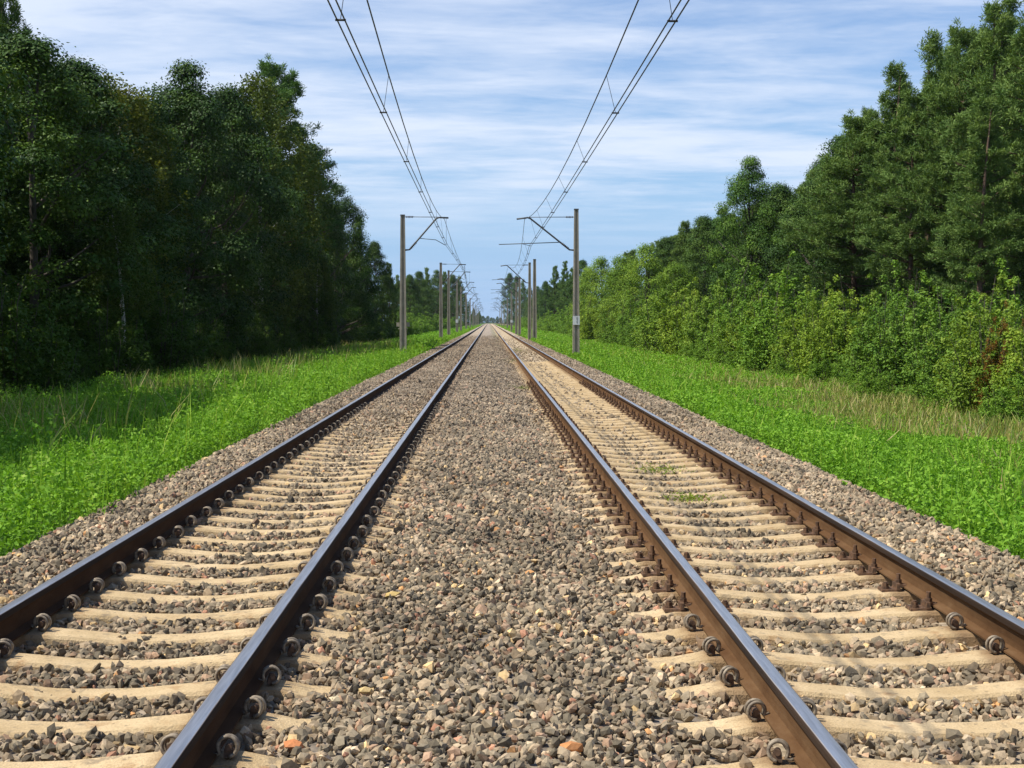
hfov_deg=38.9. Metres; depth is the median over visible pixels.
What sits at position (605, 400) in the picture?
sleeper
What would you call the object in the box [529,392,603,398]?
sleeper
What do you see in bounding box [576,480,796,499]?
sleeper
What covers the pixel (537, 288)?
broadleaf tree
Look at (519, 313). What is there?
catenary mast
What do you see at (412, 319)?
shrub
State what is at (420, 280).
broadleaf tree
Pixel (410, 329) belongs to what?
shrub
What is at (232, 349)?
shrub
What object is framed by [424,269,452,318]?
broadleaf tree
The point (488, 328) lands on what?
ballast ground
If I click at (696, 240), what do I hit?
broadleaf tree
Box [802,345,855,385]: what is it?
shrub
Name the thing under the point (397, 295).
pine tree
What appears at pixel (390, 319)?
shrub
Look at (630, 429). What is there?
sleeper
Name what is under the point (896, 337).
shrub
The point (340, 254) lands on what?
broadleaf tree
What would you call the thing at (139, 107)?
birch tree
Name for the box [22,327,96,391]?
shrub
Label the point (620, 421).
sleeper
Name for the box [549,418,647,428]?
sleeper
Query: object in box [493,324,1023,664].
rail
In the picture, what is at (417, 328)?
shrub
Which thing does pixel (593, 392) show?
sleeper
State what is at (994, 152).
pine tree
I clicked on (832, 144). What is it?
broadleaf tree
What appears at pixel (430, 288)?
pine tree
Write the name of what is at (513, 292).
broadleaf tree
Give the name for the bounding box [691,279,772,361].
shrub
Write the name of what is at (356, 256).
broadleaf tree
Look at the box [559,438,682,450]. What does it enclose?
sleeper
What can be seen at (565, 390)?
sleeper
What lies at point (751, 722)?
sleeper
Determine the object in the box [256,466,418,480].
sleeper
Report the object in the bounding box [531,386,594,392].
sleeper
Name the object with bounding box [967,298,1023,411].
shrub
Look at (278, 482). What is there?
sleeper
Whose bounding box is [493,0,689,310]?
overhead line
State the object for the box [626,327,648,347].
shrub
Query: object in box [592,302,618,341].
shrub
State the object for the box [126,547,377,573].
sleeper
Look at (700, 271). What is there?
broadleaf tree
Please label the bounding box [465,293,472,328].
catenary mast
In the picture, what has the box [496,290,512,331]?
catenary mast
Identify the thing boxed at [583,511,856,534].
sleeper
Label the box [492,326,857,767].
rail
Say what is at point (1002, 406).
shrub
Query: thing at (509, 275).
broadleaf tree
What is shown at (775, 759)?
sleeper
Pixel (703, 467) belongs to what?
sleeper
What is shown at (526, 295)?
broadleaf tree
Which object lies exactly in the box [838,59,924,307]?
pine tree
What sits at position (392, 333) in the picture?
shrub
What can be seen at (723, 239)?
pine tree
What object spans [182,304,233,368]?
shrub
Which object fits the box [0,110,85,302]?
broadleaf tree
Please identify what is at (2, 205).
broadleaf tree
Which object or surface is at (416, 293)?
broadleaf tree
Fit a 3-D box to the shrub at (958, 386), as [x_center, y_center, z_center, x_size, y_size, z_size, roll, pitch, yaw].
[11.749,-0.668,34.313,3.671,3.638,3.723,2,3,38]
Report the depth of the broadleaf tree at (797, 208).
88.54 m
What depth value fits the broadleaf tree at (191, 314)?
67.27 m
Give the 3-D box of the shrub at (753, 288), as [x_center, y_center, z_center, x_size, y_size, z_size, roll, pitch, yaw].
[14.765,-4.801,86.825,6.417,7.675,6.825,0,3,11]
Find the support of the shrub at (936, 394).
on the ground at (67, 520)
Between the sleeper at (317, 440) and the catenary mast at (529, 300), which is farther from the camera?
the catenary mast at (529, 300)
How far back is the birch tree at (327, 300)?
105.06 m
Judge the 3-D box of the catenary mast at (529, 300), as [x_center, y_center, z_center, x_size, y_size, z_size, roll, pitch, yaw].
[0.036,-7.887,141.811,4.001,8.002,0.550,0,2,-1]
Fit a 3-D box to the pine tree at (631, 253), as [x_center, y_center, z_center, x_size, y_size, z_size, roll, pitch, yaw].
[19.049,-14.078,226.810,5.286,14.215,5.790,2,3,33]
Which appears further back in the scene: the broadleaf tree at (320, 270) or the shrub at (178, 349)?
the broadleaf tree at (320, 270)
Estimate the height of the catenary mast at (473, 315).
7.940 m
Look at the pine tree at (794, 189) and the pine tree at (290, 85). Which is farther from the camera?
the pine tree at (794, 189)
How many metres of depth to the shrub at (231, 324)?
90.93 m
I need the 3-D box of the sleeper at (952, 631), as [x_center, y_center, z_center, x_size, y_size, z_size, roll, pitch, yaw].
[1.892,1.472,8.269,2.580,0.333,0.293,0,2,-1]
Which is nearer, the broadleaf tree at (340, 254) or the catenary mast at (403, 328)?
the catenary mast at (403, 328)
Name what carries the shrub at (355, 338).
on the ground at (67, 520)
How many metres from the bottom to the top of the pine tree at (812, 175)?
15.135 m
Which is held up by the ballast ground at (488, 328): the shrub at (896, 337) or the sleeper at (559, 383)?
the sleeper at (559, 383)
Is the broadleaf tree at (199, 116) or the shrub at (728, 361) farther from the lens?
the broadleaf tree at (199, 116)
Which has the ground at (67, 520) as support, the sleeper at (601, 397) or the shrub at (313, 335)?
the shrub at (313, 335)
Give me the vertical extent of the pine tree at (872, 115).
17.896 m
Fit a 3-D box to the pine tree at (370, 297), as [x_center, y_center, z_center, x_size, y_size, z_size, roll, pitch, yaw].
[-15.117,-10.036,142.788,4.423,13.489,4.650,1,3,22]
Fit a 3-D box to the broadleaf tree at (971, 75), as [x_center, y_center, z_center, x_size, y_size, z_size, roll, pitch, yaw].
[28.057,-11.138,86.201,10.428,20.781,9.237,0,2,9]
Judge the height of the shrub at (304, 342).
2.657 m
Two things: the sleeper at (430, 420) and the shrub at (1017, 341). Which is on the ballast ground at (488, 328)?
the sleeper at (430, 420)
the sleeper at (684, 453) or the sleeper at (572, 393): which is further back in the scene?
the sleeper at (572, 393)
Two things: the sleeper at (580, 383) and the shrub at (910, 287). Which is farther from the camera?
the shrub at (910, 287)
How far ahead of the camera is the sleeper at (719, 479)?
16.24 m
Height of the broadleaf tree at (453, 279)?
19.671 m
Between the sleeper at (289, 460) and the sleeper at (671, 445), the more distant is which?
the sleeper at (671, 445)
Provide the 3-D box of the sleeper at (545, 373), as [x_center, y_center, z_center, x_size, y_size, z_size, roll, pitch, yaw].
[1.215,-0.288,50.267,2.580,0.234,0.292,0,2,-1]
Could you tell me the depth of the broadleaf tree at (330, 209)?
108.76 m
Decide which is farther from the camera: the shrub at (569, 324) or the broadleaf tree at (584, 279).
the broadleaf tree at (584, 279)
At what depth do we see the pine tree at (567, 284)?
292.78 m
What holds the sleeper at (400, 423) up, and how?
on the ballast ground at (488, 328)
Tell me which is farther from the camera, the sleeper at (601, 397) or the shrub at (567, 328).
the shrub at (567, 328)
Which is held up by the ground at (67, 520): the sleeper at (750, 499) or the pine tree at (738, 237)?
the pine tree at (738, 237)
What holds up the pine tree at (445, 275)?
on the ground at (67, 520)
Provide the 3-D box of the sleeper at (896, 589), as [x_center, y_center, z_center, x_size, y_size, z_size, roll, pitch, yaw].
[1.872,1.419,9.520,2.580,0.341,0.287,0,2,-1]
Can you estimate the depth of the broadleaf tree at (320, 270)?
144.16 m
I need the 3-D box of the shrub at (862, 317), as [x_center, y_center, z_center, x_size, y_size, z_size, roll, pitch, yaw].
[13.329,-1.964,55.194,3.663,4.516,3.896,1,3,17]
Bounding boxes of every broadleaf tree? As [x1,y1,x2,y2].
[0,19,161,297]
[0,22,40,260]
[0,27,162,354]
[0,51,194,358]
[0,83,16,358]
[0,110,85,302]
[58,92,213,315]
[86,92,240,343]
[134,57,303,356]
[172,82,330,348]
[277,140,358,343]
[295,194,340,315]
[304,181,382,341]
[315,203,352,301]
[354,240,398,339]
[376,276,399,314]
[395,274,423,318]
[407,271,433,324]
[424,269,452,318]
[445,275,462,325]
[458,294,468,325]
[500,273,517,324]
[508,276,522,321]
[517,303,525,316]
[523,288,532,300]
[526,286,544,319]
[537,281,553,317]
[564,260,595,311]
[567,266,604,331]
[579,256,620,333]
[582,251,651,326]
[608,242,674,338]
[635,236,693,316]
[649,259,702,319]
[678,214,733,316]
[689,222,733,314]
[700,155,791,313]
[725,181,821,311]
[760,176,869,317]
[773,132,916,310]
[776,153,832,295]
[918,21,1023,324]
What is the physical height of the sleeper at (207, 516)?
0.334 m
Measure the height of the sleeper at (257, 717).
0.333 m
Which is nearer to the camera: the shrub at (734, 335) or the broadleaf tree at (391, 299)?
the shrub at (734, 335)
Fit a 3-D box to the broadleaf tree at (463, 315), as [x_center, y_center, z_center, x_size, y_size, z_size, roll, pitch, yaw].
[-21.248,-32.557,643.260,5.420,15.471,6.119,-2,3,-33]
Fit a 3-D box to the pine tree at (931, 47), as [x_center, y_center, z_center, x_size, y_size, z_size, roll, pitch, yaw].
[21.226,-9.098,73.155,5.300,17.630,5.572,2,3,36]
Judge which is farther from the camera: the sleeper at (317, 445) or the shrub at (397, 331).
the shrub at (397, 331)
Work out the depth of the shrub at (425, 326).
250.74 m
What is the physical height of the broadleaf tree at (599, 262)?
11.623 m
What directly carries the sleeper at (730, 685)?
on the ballast ground at (488, 328)
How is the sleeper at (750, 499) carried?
on the ballast ground at (488, 328)
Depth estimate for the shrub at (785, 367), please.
57.05 m
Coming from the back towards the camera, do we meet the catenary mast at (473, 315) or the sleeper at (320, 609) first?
the catenary mast at (473, 315)
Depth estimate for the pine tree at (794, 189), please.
135.36 m
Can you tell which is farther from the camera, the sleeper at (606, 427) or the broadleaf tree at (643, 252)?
the broadleaf tree at (643, 252)
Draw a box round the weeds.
[508,347,725,504]
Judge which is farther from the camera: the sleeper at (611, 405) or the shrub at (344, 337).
the shrub at (344, 337)
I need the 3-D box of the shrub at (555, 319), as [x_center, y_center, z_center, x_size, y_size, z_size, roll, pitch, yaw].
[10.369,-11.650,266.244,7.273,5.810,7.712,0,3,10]
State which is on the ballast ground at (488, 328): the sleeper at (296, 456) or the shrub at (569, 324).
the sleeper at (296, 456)
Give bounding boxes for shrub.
[0,246,86,405]
[1,246,122,372]
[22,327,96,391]
[39,256,148,346]
[46,281,161,387]
[104,269,222,378]
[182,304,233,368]
[198,281,258,356]
[207,318,243,364]
[220,308,282,362]
[240,301,301,359]
[279,323,310,351]
[286,295,343,350]
[335,329,346,345]
[338,322,351,344]
[341,328,358,343]
[342,320,368,342]
[343,306,388,342]
[373,310,406,337]
[377,310,397,337]
[379,320,396,338]
[388,312,424,334]
[398,310,415,334]
[406,308,420,325]
[406,309,431,332]
[416,309,434,327]
[428,317,438,330]
[433,314,452,328]
[522,315,542,327]
[537,310,551,330]
[541,311,558,331]
[542,308,562,330]
[549,305,567,332]
[553,303,572,331]
[553,309,572,332]
[556,317,570,333]
[561,321,571,334]
[565,300,610,336]
[579,288,610,339]
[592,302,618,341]
[593,290,645,343]
[600,323,616,341]
[616,318,632,345]
[620,289,653,347]
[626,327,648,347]
[628,269,699,350]
[646,277,711,356]
[672,263,738,358]
[681,325,719,359]
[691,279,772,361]
[691,325,721,362]
[707,280,806,362]
[708,240,789,323]
[709,327,735,364]
[719,337,750,368]
[732,250,849,371]
[744,326,779,371]
[765,275,845,371]
[768,348,802,383]
[783,274,886,379]
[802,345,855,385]
[821,282,871,326]
[822,273,905,370]
[833,274,942,390]
[837,348,892,387]
[845,355,903,400]
[855,270,981,387]
[865,260,944,341]
[888,291,983,410]
[901,272,1023,398]
[913,338,979,412]
[929,272,994,353]
[933,279,1023,423]
[963,258,1023,348]
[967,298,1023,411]
[967,362,1023,426]
[987,322,1023,416]
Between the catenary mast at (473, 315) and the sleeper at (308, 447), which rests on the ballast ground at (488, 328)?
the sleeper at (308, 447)
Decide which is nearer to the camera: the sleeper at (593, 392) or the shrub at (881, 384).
the sleeper at (593, 392)
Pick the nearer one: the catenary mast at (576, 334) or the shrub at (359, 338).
the catenary mast at (576, 334)
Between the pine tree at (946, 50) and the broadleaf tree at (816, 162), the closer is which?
the pine tree at (946, 50)
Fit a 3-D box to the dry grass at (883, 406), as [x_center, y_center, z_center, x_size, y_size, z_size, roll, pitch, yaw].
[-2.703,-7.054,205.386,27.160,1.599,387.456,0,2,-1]
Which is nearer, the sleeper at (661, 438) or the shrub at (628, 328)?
the sleeper at (661, 438)
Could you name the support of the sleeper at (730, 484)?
on the ballast ground at (488, 328)
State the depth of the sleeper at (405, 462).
17.83 m
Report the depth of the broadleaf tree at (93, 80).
60.54 m
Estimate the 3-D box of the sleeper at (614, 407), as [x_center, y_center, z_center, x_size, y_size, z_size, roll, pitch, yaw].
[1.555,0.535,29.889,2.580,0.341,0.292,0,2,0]
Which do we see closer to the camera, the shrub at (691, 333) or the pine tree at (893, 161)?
the pine tree at (893, 161)
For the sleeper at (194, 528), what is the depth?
12.43 m
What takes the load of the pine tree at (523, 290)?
on the ground at (67, 520)
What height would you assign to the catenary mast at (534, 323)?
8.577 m
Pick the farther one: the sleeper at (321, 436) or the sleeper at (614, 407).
the sleeper at (614, 407)
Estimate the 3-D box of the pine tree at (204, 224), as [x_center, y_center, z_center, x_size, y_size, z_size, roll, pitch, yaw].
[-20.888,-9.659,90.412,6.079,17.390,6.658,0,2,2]
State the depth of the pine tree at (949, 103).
67.99 m
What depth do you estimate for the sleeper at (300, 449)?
19.64 m
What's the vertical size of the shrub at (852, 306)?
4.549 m
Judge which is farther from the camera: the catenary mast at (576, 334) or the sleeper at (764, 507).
the catenary mast at (576, 334)
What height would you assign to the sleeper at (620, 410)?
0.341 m
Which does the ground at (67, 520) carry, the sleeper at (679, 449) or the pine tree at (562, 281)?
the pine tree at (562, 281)
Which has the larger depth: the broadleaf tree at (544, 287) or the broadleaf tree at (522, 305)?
the broadleaf tree at (522, 305)
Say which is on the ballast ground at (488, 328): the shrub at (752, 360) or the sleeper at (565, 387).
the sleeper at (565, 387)
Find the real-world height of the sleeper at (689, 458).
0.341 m
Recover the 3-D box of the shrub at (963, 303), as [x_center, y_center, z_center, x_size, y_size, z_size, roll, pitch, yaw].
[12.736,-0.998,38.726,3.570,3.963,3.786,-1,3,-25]
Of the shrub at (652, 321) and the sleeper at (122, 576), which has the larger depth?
the shrub at (652, 321)
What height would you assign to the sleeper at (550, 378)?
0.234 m
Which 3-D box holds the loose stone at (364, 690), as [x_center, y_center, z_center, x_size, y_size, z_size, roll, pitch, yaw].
[-0.699,1.456,6.892,0.062,0.036,0.059,0,2,-1]
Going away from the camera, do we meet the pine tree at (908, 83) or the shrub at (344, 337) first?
the pine tree at (908, 83)
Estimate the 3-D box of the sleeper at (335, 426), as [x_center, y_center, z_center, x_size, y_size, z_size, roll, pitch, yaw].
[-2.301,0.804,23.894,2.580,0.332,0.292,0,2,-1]
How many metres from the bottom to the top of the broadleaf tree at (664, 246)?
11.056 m
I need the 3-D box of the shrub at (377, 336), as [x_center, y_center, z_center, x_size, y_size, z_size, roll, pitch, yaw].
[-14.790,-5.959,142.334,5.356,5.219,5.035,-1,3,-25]
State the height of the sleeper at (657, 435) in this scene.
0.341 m
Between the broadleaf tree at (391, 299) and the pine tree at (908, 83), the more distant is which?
the broadleaf tree at (391, 299)
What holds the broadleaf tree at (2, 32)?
on the ground at (67, 520)
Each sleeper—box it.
[0,637,340,673]
[0,664,330,704]
[0,695,310,739]
[0,733,310,767]
[13,613,359,648]
[47,593,360,625]
[76,576,368,604]
[104,560,376,587]
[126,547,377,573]
[138,536,389,559]
[156,525,392,546]
[175,515,393,536]
[188,506,402,525]
[202,498,397,516]
[216,490,408,507]
[226,484,403,499]
[235,477,404,492]
[245,471,411,486]
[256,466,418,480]
[265,461,412,474]
[277,456,424,469]
[279,452,425,464]
[286,448,422,459]
[296,444,424,455]
[298,441,424,451]
[304,437,429,448]
[308,434,427,443]
[317,430,436,440]
[319,428,427,438]
[324,425,429,433]
[331,423,428,431]
[334,420,429,428]
[339,417,439,425]
[342,416,432,423]
[343,413,435,420]
[520,372,567,373]
[521,377,575,378]
[522,375,572,376]
[522,380,580,382]
[523,378,576,379]
[525,379,584,384]
[525,382,578,383]
[526,380,584,385]
[526,381,581,382]
[526,381,586,386]
[526,384,591,389]
[527,388,597,394]
[528,379,578,380]
[528,382,587,387]
[529,383,590,388]
[529,385,594,390]
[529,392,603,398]
[530,389,601,396]
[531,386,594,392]
[531,397,613,404]
[532,387,597,393]
[533,391,601,397]
[533,403,623,411]
[533,405,626,413]
[534,393,608,399]
[534,396,612,403]
[535,394,629,401]
[536,407,630,416]
[536,411,639,420]
[538,399,617,406]
[539,400,620,408]
[539,402,621,409]
[543,409,636,418]
[544,413,640,422]
[545,415,672,425]
[545,423,659,433]
[546,420,654,430]
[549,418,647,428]
[553,425,664,436]
[553,431,673,443]
[557,428,665,440]
[557,441,692,454]
[559,434,679,447]
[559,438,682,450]
[562,453,712,467]
[563,449,701,463]
[564,446,698,459]
[564,458,717,473]
[566,463,725,479]
[568,474,783,492]
[570,469,734,485]
[574,487,767,506]
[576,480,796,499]
[577,494,822,515]
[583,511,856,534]
[585,503,838,523]
[593,522,877,545]
[596,558,956,586]
[597,532,898,557]
[599,545,923,571]
[617,573,977,603]
[621,612,988,647]
[627,591,1012,623]
[647,635,1023,673]
[660,665,1023,705]
[670,697,1023,742]
[691,738,1023,767]
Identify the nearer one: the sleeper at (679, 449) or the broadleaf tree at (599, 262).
the sleeper at (679, 449)
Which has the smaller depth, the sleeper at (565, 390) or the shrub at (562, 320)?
the sleeper at (565, 390)
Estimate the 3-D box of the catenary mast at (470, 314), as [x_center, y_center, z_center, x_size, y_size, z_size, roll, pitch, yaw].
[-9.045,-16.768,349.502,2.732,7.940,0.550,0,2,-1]
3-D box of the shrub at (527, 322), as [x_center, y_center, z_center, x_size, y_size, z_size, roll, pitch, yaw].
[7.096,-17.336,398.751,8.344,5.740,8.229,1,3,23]
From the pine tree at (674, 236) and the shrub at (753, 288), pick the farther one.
the pine tree at (674, 236)
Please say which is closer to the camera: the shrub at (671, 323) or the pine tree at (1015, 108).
the pine tree at (1015, 108)
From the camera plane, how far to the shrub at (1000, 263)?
42.54 m
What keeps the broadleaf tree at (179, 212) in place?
on the ground at (67, 520)
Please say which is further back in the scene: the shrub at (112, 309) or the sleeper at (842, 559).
the shrub at (112, 309)
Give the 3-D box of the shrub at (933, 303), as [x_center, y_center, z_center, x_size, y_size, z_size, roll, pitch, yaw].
[13.473,-1.547,47.007,4.492,4.398,4.555,1,3,19]
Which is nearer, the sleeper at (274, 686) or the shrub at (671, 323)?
the sleeper at (274, 686)
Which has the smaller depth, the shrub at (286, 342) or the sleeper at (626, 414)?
the sleeper at (626, 414)
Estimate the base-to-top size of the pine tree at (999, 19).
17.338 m
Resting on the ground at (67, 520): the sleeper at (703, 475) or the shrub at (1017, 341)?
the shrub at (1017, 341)
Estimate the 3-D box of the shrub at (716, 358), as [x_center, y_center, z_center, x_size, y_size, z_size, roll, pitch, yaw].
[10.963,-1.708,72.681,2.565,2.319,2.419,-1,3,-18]
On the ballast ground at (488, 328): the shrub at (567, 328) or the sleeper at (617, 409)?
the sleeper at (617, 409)
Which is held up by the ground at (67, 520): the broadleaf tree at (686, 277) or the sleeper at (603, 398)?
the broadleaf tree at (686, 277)
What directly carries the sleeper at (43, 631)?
on the ballast ground at (488, 328)
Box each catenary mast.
[396,214,448,351]
[439,263,465,337]
[447,270,464,333]
[456,281,473,331]
[460,286,475,330]
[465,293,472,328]
[469,298,475,327]
[472,302,481,326]
[492,277,520,335]
[493,302,504,327]
[494,262,531,339]
[496,282,517,333]
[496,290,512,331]
[498,297,507,327]
[499,209,579,352]
[532,259,536,337]
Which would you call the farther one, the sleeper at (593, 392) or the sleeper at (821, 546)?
the sleeper at (593, 392)
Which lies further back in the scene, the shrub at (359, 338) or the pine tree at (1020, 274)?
the shrub at (359, 338)
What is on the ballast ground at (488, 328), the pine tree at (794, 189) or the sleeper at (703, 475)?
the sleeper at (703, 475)
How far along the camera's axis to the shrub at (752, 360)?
62.19 m
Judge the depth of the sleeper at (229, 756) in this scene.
5.84 m
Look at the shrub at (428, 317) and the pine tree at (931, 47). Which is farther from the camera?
the shrub at (428, 317)
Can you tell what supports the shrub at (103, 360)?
on the ground at (67, 520)
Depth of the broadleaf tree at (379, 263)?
163.06 m
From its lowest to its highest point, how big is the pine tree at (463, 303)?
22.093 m
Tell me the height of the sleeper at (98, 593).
0.334 m
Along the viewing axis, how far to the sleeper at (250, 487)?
15.42 m
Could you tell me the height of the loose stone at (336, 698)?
0.038 m
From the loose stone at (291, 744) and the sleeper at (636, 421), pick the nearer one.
the loose stone at (291, 744)
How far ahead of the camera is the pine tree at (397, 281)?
307.88 m
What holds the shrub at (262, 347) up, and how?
on the ground at (67, 520)
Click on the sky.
(494, 98)
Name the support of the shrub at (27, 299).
on the ground at (67, 520)
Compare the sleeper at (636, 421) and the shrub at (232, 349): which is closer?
the sleeper at (636, 421)
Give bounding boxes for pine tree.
[0,0,69,287]
[153,91,216,314]
[218,53,347,314]
[339,217,382,328]
[381,262,399,320]
[395,275,399,316]
[422,267,435,316]
[438,271,454,320]
[453,276,465,315]
[521,280,527,311]
[545,265,561,315]
[554,261,572,316]
[561,267,580,314]
[611,250,641,311]
[617,249,641,314]
[658,219,702,324]
[670,234,680,256]
[699,206,732,310]
[714,206,760,300]
[734,206,767,298]
[778,108,909,312]
[789,168,821,295]
[790,183,802,294]
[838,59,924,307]
[844,84,955,327]
[848,105,897,310]
[877,18,1019,291]
[877,26,961,330]
[888,72,924,291]
[921,44,966,262]
[922,94,1023,325]
[931,48,947,325]
[933,0,1023,319]
[946,13,1023,311]
[947,25,987,277]
[961,1,1023,296]
[1015,127,1023,279]
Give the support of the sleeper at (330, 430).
on the ballast ground at (488, 328)
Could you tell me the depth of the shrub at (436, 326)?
316.66 m
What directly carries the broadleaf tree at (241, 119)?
on the ground at (67, 520)
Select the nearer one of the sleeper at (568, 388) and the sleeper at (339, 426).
the sleeper at (339, 426)
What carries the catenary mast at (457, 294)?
on the ground at (67, 520)
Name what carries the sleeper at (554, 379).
on the ballast ground at (488, 328)
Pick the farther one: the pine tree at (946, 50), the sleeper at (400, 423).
the pine tree at (946, 50)
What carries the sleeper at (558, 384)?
on the ballast ground at (488, 328)
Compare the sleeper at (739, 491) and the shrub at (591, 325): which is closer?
the sleeper at (739, 491)
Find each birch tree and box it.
[38,72,195,329]
[79,204,160,364]
[190,70,332,335]
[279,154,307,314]
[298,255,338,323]
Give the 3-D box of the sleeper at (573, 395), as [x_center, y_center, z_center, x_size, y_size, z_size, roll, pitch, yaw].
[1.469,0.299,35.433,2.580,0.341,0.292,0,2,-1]
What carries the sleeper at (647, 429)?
on the ballast ground at (488, 328)
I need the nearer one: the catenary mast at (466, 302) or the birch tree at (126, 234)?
the birch tree at (126, 234)
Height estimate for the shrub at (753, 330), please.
5.848 m
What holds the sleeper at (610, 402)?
on the ballast ground at (488, 328)
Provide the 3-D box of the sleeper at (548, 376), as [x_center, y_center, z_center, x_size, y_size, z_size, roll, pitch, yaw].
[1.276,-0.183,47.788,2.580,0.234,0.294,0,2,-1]
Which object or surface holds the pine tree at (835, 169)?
on the ground at (67, 520)
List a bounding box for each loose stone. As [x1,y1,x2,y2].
[284,739,303,749]
[329,695,343,703]
[359,686,371,693]
[385,591,399,597]
[560,741,583,752]
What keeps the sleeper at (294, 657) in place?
on the ballast ground at (488, 328)
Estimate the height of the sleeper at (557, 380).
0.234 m
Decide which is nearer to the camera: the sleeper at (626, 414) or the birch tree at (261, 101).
the sleeper at (626, 414)
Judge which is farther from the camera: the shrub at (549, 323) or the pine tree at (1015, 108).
the shrub at (549, 323)
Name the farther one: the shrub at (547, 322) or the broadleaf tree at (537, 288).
the broadleaf tree at (537, 288)
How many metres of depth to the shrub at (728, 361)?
67.40 m
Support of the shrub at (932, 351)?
on the ground at (67, 520)
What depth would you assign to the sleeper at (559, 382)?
42.78 m
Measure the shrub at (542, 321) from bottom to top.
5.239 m
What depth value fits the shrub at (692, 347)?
83.22 m
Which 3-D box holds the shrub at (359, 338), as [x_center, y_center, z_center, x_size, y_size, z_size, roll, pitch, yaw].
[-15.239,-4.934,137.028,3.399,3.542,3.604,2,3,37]
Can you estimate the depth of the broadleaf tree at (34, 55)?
54.94 m
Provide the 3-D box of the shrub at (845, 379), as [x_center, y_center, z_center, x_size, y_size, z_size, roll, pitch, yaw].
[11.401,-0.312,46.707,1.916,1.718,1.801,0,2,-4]
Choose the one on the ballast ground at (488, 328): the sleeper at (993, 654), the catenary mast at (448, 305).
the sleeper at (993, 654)
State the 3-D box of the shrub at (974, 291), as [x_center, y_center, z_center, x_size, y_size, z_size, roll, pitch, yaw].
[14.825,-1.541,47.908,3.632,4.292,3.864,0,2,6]
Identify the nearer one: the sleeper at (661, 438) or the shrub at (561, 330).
the sleeper at (661, 438)
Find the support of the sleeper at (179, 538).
on the ballast ground at (488, 328)
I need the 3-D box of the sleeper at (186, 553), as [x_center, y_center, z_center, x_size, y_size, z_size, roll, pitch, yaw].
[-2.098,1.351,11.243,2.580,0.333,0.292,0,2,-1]
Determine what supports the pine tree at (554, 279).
on the ground at (67, 520)
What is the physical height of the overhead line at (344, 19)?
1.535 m
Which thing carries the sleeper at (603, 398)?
on the ballast ground at (488, 328)
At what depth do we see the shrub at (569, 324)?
189.30 m
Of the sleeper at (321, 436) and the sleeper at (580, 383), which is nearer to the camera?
the sleeper at (321, 436)
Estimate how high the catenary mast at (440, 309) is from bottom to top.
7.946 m
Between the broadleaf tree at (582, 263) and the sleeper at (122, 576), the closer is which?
the sleeper at (122, 576)
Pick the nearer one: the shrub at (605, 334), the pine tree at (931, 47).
the pine tree at (931, 47)
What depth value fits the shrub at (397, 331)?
181.12 m
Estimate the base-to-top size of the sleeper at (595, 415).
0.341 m
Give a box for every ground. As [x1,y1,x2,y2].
[0,323,1021,555]
[0,324,1023,767]
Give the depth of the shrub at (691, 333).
85.64 m
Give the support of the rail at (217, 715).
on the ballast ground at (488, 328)
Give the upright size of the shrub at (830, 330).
4.506 m
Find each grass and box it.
[0,333,1023,512]
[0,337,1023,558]
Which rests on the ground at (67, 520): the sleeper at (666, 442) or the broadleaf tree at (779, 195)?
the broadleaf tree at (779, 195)
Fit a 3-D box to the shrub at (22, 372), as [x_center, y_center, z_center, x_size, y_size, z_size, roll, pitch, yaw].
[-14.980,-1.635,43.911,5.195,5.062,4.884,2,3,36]
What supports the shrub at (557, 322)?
on the ground at (67, 520)
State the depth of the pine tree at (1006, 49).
67.08 m
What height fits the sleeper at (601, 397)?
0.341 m
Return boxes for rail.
[0,325,482,649]
[154,326,485,767]
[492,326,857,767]
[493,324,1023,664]
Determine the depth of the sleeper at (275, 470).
17.25 m
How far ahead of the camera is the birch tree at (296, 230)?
135.32 m
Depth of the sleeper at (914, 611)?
8.85 m
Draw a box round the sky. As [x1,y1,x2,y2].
[4,0,1023,321]
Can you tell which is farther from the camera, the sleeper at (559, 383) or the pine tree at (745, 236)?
the pine tree at (745, 236)
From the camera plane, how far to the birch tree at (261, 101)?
91.43 m
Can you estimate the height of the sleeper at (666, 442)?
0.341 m
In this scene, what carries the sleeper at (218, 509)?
on the ballast ground at (488, 328)
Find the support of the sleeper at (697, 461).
on the ballast ground at (488, 328)
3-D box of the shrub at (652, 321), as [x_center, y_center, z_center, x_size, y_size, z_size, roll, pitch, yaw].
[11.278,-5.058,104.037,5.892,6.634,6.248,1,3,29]
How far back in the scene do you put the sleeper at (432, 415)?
26.27 m
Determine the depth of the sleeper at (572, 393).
36.62 m
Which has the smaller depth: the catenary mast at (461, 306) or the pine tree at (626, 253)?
the catenary mast at (461, 306)
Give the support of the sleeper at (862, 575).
on the ballast ground at (488, 328)
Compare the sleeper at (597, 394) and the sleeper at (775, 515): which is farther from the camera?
the sleeper at (597, 394)
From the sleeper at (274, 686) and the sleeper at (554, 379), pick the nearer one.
the sleeper at (274, 686)
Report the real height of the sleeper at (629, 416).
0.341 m
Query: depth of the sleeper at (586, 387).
38.43 m
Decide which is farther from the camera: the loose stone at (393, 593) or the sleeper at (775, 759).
the loose stone at (393, 593)
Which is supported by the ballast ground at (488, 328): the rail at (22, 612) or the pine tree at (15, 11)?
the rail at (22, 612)
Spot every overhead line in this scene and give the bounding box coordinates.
[327,0,482,308]
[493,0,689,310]
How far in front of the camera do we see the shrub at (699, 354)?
77.76 m
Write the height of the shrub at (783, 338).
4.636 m

